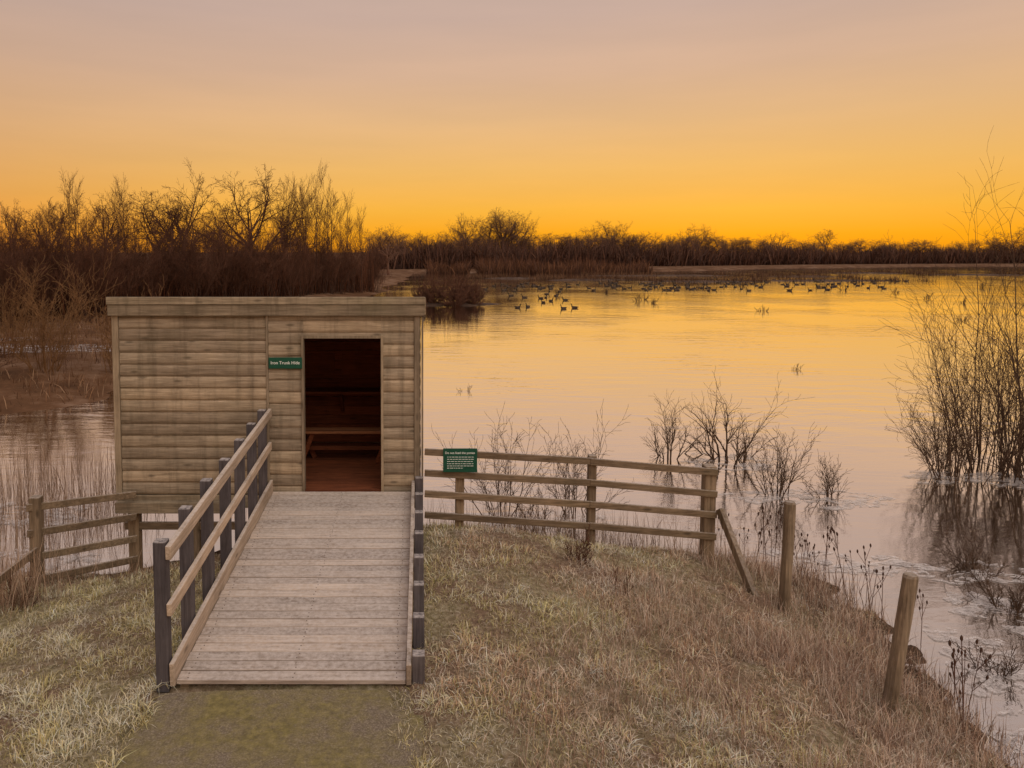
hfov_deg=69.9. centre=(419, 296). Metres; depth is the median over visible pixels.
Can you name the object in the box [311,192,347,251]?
bare tree
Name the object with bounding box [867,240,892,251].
bare tree
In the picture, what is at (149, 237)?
bare tree
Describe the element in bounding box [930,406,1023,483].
bare shrub
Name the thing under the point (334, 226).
bare tree
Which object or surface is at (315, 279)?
bare tree
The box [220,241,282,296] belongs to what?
bare tree
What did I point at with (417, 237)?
bare tree
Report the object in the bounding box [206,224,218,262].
bare tree
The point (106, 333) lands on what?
bare shrub
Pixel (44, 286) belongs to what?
bare tree
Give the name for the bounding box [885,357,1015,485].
bare shrub
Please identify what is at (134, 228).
bare tree
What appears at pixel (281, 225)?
bare tree
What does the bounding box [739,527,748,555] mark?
teasel
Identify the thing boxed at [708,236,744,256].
bare tree
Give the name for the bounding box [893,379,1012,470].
bare shrub
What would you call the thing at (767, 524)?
teasel
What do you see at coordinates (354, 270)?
bare tree
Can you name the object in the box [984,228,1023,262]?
bare tree
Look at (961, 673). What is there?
teasel
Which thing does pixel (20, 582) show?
reeds
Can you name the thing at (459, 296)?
bare shrub
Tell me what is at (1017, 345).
bare shrub
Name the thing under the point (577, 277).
islet rushes
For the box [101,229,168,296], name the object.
bare tree
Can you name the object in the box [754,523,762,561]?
teasel
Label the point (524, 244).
bare tree
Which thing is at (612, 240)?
bare tree
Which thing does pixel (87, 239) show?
bare tree
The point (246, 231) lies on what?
bare tree
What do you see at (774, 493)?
ice patch
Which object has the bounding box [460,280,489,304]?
bare shrub
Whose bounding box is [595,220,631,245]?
bare tree
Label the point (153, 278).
bare tree
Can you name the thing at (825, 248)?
bare tree
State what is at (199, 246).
bare tree
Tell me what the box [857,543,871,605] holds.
teasel
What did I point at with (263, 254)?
bare tree
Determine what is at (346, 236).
bare tree
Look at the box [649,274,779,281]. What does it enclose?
islet rushes
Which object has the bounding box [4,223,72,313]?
bare tree
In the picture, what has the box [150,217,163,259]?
bare tree
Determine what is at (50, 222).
bare tree
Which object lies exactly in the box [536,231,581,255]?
bare tree
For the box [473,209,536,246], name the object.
bare tree
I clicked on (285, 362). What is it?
hide sign
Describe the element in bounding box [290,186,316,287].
bare tree
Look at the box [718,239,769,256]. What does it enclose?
bare tree
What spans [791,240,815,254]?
bare tree
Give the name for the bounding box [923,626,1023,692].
ice patch
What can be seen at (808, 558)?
ice patch
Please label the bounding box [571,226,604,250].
bare tree
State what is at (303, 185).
bare tree
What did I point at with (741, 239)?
bare tree
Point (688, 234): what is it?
bare tree
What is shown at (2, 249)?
bare tree
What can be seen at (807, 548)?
teasel
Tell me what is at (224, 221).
bare tree
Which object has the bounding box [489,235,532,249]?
bare tree
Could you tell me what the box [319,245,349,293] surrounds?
bare tree
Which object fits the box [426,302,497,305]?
mud island
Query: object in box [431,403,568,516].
bare shrub
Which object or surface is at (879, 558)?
ice patch
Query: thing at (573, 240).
bare tree
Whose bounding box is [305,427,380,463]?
bench
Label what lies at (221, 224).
bare tree
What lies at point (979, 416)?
bare shrub
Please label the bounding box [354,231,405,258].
bare tree
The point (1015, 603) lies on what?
bare shrub
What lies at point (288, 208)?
bare tree
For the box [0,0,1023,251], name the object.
sky
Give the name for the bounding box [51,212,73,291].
bare tree
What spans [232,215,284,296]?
bare tree
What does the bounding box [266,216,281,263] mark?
bare tree
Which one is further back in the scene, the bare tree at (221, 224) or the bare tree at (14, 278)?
the bare tree at (221, 224)
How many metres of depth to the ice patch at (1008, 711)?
6.41 m
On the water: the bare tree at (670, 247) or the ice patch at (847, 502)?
the ice patch at (847, 502)
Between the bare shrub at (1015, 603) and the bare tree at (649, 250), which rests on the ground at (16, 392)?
the bare tree at (649, 250)
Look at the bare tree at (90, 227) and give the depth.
44.66 m
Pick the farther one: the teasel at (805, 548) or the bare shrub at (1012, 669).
the teasel at (805, 548)
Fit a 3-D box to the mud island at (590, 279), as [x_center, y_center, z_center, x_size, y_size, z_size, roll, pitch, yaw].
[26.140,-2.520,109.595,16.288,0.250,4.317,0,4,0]
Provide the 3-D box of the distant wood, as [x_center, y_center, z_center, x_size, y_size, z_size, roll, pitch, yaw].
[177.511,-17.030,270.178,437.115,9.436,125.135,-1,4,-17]
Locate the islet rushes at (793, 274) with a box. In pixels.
[748,271,856,276]
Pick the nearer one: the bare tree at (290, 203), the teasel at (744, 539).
the teasel at (744, 539)
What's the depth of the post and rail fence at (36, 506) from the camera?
8.79 m
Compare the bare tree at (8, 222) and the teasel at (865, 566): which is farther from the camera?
the bare tree at (8, 222)
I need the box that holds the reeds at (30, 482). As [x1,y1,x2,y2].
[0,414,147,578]
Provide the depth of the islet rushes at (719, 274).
128.68 m
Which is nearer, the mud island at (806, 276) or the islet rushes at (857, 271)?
the mud island at (806, 276)
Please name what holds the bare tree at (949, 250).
on the ground at (16, 392)
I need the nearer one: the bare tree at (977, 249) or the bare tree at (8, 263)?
the bare tree at (8, 263)
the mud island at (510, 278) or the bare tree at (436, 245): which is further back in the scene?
the bare tree at (436, 245)
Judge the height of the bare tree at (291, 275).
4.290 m
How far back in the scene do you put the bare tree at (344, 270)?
67.73 m
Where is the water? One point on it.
(616, 352)
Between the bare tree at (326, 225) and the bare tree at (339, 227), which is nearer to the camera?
the bare tree at (326, 225)
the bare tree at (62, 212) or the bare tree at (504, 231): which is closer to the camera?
the bare tree at (62, 212)
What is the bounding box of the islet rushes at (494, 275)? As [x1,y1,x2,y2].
[465,272,566,278]
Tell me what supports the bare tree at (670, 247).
on the ground at (16, 392)
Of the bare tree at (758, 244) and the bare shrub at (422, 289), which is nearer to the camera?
the bare shrub at (422, 289)
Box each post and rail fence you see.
[0,491,137,586]
[424,448,758,596]
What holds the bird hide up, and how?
on the ground at (16, 392)
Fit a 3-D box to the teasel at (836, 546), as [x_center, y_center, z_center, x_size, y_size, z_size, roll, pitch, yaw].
[5.178,3.299,8.989,0.116,0.885,0.185,-14,-3,41]
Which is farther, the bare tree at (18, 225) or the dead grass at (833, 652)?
the bare tree at (18, 225)
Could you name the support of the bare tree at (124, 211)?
on the ground at (16, 392)
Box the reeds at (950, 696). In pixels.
[804,564,1023,766]
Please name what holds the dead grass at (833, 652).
on the ground at (16, 392)
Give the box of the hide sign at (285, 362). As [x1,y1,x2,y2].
[268,357,301,368]
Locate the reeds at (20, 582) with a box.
[0,536,101,619]
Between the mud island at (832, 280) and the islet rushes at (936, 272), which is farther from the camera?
the islet rushes at (936, 272)
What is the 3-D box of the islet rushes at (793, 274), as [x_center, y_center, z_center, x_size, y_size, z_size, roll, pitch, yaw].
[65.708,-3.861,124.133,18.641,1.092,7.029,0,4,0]
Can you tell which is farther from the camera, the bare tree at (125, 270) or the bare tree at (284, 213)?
the bare tree at (284, 213)
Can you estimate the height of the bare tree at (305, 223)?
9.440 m
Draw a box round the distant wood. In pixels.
[359,235,1023,268]
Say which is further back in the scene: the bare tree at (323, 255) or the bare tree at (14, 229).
the bare tree at (323, 255)
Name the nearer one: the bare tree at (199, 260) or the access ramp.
the access ramp
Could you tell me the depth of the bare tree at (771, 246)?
214.56 m
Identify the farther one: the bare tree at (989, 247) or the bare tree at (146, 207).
the bare tree at (989, 247)
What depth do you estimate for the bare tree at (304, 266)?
59.49 m
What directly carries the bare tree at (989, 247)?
on the ground at (16, 392)
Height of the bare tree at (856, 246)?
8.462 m
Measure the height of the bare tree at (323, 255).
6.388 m
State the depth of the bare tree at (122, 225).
47.86 m
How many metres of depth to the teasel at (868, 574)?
8.96 m
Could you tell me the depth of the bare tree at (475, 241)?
171.73 m
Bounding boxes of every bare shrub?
[0,240,125,374]
[0,250,55,356]
[0,329,21,367]
[73,277,168,372]
[411,283,428,301]
[412,275,452,303]
[431,272,479,305]
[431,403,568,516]
[447,278,476,301]
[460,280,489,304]
[494,481,572,531]
[533,398,633,516]
[644,392,722,460]
[676,368,812,466]
[728,419,820,497]
[800,449,853,501]
[871,265,1023,482]
[878,219,1023,459]
[879,269,1023,480]
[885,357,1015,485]
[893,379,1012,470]
[917,128,1023,444]
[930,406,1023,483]
[930,516,1023,579]
[946,640,1023,677]
[952,561,1023,616]
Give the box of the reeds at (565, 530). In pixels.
[424,487,770,550]
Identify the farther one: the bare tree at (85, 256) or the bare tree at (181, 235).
the bare tree at (181, 235)
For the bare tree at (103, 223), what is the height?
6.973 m
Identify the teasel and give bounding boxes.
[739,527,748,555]
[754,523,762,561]
[758,512,770,561]
[762,506,770,567]
[771,529,776,567]
[774,510,781,564]
[794,533,801,566]
[801,534,807,572]
[803,539,814,583]
[812,543,819,587]
[823,526,832,570]
[826,529,846,595]
[845,550,854,592]
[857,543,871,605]
[863,561,874,591]
[868,570,883,620]
[875,565,891,627]
[917,589,927,638]
[948,635,963,734]
[949,659,964,736]
[951,648,962,703]
[963,649,969,700]
[966,639,991,716]
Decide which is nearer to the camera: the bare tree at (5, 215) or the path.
the path
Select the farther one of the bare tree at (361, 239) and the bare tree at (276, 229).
the bare tree at (361, 239)
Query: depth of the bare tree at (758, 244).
211.87 m
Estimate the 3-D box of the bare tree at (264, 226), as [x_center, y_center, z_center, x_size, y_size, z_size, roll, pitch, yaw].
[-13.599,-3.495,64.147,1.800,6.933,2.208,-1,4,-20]
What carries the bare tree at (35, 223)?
on the ground at (16, 392)
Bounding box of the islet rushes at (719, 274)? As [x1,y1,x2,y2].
[580,270,756,275]
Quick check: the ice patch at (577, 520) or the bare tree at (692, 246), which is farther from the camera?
the bare tree at (692, 246)
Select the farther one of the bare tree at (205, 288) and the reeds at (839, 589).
the bare tree at (205, 288)
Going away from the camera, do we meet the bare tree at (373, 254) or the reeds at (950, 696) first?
the reeds at (950, 696)
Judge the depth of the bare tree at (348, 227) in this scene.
69.70 m
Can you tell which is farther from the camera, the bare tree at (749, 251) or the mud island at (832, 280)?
the bare tree at (749, 251)
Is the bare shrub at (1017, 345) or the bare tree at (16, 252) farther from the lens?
the bare tree at (16, 252)
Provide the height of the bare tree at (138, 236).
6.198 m
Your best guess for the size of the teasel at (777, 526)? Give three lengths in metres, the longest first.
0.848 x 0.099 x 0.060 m
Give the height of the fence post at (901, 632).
1.482 m
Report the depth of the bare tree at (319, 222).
70.38 m
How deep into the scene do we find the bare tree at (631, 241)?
191.31 m
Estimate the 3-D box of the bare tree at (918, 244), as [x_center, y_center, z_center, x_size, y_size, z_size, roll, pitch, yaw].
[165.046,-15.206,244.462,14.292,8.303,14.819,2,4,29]
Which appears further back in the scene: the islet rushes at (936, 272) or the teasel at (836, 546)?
the islet rushes at (936, 272)
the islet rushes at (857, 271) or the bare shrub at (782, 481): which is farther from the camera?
the islet rushes at (857, 271)
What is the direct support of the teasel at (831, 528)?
in the water
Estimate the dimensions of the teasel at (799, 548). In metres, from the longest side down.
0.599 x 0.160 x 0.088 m
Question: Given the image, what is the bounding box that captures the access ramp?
[153,409,424,692]
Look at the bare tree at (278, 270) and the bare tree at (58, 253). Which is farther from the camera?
the bare tree at (278, 270)
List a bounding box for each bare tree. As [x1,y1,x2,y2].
[0,199,40,253]
[0,202,23,246]
[0,209,37,263]
[0,214,54,321]
[0,224,37,324]
[0,237,51,314]
[0,240,52,327]
[0,257,30,319]
[1,200,80,252]
[3,209,30,254]
[4,218,28,246]
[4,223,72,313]
[17,232,85,312]
[21,231,82,317]
[22,199,64,274]
[22,237,64,321]
[33,209,62,246]
[39,203,71,253]
[44,202,87,262]
[48,192,106,249]
[51,167,86,250]
[51,192,152,262]
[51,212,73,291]
[51,228,130,322]
[57,179,94,255]
[60,219,109,313]
[61,240,94,318]
[63,225,164,318]
[76,236,130,317]
[78,209,103,251]
[86,209,119,293]
[89,201,116,253]
[93,240,147,296]
[99,224,139,296]
[100,174,132,253]
[100,190,139,268]
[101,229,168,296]
[105,201,141,263]
[108,184,136,245]
[114,201,161,295]
[120,236,181,296]
[124,187,210,262]
[126,218,150,291]
[131,161,213,274]
[134,217,156,292]
[144,231,192,296]
[146,213,198,296]
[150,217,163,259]
[153,217,242,296]
[162,218,181,256]
[172,221,193,261]
[174,231,239,294]
[176,164,326,262]
[184,218,252,296]
[189,248,221,296]
[191,220,250,296]
[193,232,205,291]
[195,207,222,263]
[198,204,240,282]
[202,207,237,248]
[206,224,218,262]
[207,214,233,261]
[216,219,257,296]
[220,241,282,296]
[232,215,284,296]
[233,230,290,296]
[237,217,259,252]
[237,220,261,250]
[258,220,271,264]
[258,230,296,296]
[260,233,299,296]
[261,178,315,253]
[263,204,337,263]
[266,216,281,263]
[269,207,294,252]
[271,172,301,248]
[274,250,303,296]
[279,223,331,292]
[285,190,321,288]
[285,237,323,296]
[290,182,315,281]
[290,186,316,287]
[294,172,314,285]
[299,224,339,293]
[300,157,325,281]
[302,252,322,294]
[307,194,333,252]
[311,173,345,292]
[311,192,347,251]
[312,202,345,271]
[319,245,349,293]
[330,203,346,255]
[332,218,356,264]
[334,230,359,293]
[335,189,359,292]
[335,234,364,292]
[339,223,353,258]
[349,207,369,292]
[353,217,368,279]
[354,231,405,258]
[354,264,373,288]
[357,224,411,274]
[358,232,391,288]
[358,256,391,292]
[369,233,412,252]
[382,232,430,251]
[396,234,435,255]
[400,233,455,254]
[417,231,456,254]
[430,232,473,253]
[438,233,495,256]
[443,214,488,246]
[447,234,487,255]
[451,215,475,244]
[470,216,515,245]
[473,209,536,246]
[484,210,532,244]
[489,207,524,243]
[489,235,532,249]
[506,216,544,248]
[508,232,536,251]
[510,233,555,254]
[534,237,562,250]
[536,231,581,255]
[536,234,594,248]
[538,232,605,255]
[563,235,619,256]
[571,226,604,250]
[581,234,619,254]
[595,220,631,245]
[596,235,637,248]
[600,222,626,246]
[601,232,657,256]
[606,232,669,256]
[615,224,641,246]
[623,232,682,253]
[629,230,660,254]
[649,235,680,252]
[655,234,701,253]
[666,234,732,256]
[669,226,702,246]
[671,236,719,254]
[679,225,721,250]
[690,235,730,255]
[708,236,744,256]
[714,236,752,252]
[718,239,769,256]
[719,239,758,257]
[741,237,774,256]
[746,241,789,255]
[757,232,795,248]
[769,236,794,252]
[789,239,829,253]
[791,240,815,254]
[796,242,840,252]
[799,229,834,249]
[818,242,836,254]
[827,241,856,251]
[829,243,856,254]
[831,238,894,253]
[835,238,889,256]
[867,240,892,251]
[880,237,900,248]
[884,240,928,253]
[901,238,941,255]
[902,238,932,253]
[917,243,948,256]
[944,241,964,255]
[951,241,979,252]
[958,241,997,256]
[967,243,1010,262]
[976,230,1013,256]
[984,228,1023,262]
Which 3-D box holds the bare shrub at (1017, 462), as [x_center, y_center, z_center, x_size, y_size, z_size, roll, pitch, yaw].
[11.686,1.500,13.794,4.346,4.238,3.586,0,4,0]
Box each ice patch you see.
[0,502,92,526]
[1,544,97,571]
[486,514,612,528]
[681,452,779,473]
[717,549,848,568]
[719,487,844,504]
[799,490,892,509]
[818,553,932,576]
[892,560,1023,583]
[901,471,1023,488]
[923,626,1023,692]
[943,591,1023,634]
[945,688,1023,752]
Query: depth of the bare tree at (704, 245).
205.95 m
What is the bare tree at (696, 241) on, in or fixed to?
on the ground at (16, 392)
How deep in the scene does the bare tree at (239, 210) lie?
66.02 m
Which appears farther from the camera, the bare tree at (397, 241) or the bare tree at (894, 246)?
the bare tree at (894, 246)
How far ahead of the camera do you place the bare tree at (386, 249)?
119.64 m
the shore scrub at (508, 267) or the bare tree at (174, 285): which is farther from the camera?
the shore scrub at (508, 267)
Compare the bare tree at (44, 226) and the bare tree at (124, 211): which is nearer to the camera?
the bare tree at (44, 226)
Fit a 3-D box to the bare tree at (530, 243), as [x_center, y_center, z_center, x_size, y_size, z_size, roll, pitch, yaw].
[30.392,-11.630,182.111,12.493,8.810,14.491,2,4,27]
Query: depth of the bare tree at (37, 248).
39.02 m
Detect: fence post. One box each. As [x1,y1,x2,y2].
[778,500,795,615]
[880,572,918,716]
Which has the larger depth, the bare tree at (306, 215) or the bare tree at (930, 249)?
the bare tree at (930, 249)
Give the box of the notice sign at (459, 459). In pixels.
[443,448,476,471]
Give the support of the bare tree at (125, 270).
on the ground at (16, 392)
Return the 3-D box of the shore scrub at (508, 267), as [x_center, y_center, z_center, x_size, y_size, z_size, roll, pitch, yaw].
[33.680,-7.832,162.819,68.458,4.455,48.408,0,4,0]
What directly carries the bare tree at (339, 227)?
on the ground at (16, 392)
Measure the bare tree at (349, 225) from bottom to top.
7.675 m
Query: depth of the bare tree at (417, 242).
170.18 m
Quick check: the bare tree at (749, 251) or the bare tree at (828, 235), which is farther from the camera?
the bare tree at (828, 235)
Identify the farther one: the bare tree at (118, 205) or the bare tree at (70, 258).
the bare tree at (118, 205)
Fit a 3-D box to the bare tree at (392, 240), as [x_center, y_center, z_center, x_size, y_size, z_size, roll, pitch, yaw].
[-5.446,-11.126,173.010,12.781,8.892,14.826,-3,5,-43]
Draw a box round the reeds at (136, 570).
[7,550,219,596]
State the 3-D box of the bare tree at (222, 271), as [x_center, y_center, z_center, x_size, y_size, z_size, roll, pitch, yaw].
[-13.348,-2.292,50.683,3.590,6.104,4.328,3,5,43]
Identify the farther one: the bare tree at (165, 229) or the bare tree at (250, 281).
the bare tree at (165, 229)
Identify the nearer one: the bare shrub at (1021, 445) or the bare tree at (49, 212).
the bare shrub at (1021, 445)
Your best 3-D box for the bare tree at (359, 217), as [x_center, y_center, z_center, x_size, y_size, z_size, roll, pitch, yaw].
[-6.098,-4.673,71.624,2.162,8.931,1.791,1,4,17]
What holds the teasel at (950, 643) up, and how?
on the ground at (16, 392)
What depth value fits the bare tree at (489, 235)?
186.62 m
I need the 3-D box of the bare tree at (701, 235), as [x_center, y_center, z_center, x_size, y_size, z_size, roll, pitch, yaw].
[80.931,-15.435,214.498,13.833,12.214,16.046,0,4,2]
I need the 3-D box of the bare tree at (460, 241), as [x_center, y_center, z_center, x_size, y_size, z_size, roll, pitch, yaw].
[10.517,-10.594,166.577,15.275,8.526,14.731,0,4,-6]
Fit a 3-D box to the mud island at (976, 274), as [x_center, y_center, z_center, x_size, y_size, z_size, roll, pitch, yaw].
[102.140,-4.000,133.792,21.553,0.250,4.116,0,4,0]
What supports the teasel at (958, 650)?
on the ground at (16, 392)
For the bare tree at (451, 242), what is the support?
on the ground at (16, 392)
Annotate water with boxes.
[0,266,1023,767]
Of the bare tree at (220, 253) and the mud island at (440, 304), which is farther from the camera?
the mud island at (440, 304)
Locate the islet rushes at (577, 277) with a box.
[527,274,656,280]
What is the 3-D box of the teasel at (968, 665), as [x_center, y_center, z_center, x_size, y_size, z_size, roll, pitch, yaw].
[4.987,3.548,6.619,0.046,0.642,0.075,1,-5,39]
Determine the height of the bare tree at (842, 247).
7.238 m
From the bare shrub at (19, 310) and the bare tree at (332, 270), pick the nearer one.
the bare shrub at (19, 310)
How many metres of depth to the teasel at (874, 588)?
8.16 m
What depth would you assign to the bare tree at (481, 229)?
184.96 m
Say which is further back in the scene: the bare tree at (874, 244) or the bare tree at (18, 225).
the bare tree at (874, 244)
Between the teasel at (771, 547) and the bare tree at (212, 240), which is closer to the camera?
the teasel at (771, 547)
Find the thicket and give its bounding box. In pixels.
[0,216,388,321]
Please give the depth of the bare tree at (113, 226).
46.07 m
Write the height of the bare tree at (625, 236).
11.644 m
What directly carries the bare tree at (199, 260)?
on the ground at (16, 392)
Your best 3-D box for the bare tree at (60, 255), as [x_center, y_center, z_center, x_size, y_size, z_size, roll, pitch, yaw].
[-21.042,-1.379,43.449,3.880,5.205,4.678,1,4,14]
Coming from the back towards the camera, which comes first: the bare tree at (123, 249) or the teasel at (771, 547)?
the bare tree at (123, 249)
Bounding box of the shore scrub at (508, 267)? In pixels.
[419,254,681,273]
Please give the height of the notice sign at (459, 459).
0.300 m
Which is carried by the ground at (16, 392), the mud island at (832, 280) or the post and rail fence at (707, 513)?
the post and rail fence at (707, 513)
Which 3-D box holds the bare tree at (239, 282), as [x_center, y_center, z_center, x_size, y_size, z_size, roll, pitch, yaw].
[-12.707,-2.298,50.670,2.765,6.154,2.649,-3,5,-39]
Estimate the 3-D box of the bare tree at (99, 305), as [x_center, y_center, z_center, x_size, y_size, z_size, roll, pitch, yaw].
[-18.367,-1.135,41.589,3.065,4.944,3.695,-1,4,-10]
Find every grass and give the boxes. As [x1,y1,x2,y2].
[487,533,1023,767]
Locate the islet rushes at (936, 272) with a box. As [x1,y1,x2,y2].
[913,269,1023,274]
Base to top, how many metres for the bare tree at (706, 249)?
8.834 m
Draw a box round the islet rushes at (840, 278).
[718,275,936,281]
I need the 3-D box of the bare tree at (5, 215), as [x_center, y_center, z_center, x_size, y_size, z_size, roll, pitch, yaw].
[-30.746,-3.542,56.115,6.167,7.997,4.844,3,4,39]
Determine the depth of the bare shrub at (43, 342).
23.45 m
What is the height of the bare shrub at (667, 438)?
1.675 m
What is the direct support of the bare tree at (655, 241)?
on the ground at (16, 392)
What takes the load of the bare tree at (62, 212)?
on the ground at (16, 392)
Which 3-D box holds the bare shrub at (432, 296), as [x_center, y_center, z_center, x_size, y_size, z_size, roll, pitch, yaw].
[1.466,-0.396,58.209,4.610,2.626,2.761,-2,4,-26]
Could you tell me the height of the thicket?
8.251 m
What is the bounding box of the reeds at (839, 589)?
[725,539,919,645]
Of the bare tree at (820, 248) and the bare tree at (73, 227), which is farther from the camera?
the bare tree at (820, 248)
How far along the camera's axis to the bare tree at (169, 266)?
47.57 m
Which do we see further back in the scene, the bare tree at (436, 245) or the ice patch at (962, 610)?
the bare tree at (436, 245)
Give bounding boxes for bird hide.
[106,297,425,570]
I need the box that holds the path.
[106,689,423,767]
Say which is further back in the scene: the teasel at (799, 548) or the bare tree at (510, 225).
the bare tree at (510, 225)
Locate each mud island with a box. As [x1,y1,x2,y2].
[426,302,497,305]
[485,277,539,278]
[557,279,630,279]
[596,275,736,275]
[639,280,752,281]
[763,279,887,281]
[770,275,835,276]
[828,272,888,273]
[931,274,1014,274]
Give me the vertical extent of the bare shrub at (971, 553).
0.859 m
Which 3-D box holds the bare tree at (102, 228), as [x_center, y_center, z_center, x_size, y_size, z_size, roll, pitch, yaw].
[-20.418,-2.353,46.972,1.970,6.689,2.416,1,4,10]
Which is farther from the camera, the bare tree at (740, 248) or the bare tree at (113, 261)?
the bare tree at (740, 248)
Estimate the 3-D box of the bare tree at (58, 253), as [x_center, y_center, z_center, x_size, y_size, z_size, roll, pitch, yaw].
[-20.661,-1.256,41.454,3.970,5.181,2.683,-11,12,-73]
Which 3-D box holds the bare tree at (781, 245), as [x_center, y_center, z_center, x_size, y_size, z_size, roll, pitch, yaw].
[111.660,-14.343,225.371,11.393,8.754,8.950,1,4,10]
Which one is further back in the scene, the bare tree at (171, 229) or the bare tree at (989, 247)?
the bare tree at (989, 247)
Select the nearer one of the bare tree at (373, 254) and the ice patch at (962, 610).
the ice patch at (962, 610)
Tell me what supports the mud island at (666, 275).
on the water
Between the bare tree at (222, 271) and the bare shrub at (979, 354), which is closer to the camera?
the bare shrub at (979, 354)
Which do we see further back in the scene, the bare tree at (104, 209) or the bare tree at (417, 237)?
the bare tree at (417, 237)
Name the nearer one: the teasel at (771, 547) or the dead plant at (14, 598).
the dead plant at (14, 598)
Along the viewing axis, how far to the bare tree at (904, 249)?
237.05 m
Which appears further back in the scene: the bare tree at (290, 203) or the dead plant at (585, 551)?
the bare tree at (290, 203)
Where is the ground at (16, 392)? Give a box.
[0,252,1023,767]
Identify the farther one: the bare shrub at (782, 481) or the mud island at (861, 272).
the mud island at (861, 272)
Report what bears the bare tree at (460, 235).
on the ground at (16, 392)
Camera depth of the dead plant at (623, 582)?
7.61 m
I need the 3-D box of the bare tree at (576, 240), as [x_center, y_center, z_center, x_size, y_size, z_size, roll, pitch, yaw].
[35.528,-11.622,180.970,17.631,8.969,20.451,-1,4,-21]
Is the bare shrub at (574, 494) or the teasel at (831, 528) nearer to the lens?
the teasel at (831, 528)
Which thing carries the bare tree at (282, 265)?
on the ground at (16, 392)
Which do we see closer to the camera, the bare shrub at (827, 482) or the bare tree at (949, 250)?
the bare shrub at (827, 482)
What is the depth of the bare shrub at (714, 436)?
14.67 m
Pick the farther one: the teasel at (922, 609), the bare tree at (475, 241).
the bare tree at (475, 241)
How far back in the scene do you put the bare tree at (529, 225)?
189.85 m
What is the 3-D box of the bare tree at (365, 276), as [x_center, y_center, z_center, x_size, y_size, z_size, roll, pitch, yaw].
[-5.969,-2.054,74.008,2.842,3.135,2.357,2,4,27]
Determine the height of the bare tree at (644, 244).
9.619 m
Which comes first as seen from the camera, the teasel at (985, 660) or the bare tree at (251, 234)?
the teasel at (985, 660)
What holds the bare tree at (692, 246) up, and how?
on the ground at (16, 392)
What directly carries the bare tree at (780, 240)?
on the ground at (16, 392)
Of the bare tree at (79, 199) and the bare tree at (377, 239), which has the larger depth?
the bare tree at (377, 239)
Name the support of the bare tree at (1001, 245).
on the ground at (16, 392)
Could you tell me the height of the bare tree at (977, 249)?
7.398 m
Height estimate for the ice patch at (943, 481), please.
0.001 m
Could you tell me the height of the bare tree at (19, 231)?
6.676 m
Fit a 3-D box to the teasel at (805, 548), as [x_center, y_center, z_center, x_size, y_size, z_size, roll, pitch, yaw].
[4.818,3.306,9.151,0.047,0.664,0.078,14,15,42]
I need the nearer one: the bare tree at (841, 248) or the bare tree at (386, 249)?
the bare tree at (386, 249)
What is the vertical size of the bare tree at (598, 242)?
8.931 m
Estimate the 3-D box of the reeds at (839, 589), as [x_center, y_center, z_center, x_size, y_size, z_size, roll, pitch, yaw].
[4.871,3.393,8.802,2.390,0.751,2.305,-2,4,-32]
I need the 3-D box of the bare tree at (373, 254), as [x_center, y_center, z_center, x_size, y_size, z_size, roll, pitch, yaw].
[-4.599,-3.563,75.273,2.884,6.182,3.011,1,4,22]
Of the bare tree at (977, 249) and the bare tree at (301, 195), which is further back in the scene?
the bare tree at (977, 249)
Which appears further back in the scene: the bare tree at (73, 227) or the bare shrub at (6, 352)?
the bare tree at (73, 227)
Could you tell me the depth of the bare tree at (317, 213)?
65.62 m
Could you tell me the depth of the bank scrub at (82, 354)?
25.06 m
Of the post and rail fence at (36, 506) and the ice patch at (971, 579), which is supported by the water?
the ice patch at (971, 579)
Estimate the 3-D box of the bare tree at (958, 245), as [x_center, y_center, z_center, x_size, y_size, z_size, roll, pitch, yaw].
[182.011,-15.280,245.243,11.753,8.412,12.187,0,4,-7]
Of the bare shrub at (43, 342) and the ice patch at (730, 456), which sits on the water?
the ice patch at (730, 456)
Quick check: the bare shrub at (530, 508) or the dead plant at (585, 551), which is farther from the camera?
the bare shrub at (530, 508)
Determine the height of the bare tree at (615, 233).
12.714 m
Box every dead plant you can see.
[3,570,40,610]
[561,522,595,564]
[609,559,632,594]
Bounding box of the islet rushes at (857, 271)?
[800,268,923,273]
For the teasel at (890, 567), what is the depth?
8.15 m
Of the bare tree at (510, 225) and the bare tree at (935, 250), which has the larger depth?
the bare tree at (935, 250)
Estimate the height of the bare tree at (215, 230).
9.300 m
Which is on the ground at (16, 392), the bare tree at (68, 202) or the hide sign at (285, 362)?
the bare tree at (68, 202)
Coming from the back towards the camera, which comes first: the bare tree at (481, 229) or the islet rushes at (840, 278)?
the bare tree at (481, 229)
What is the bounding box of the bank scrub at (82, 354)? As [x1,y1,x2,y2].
[0,311,112,411]
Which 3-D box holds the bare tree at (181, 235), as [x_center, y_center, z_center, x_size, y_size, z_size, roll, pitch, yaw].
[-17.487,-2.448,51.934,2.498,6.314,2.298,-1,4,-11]
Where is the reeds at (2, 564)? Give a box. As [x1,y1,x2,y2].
[0,539,141,588]
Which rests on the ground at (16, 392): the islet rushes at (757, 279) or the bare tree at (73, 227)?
the bare tree at (73, 227)
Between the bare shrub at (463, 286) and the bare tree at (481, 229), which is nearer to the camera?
the bare shrub at (463, 286)

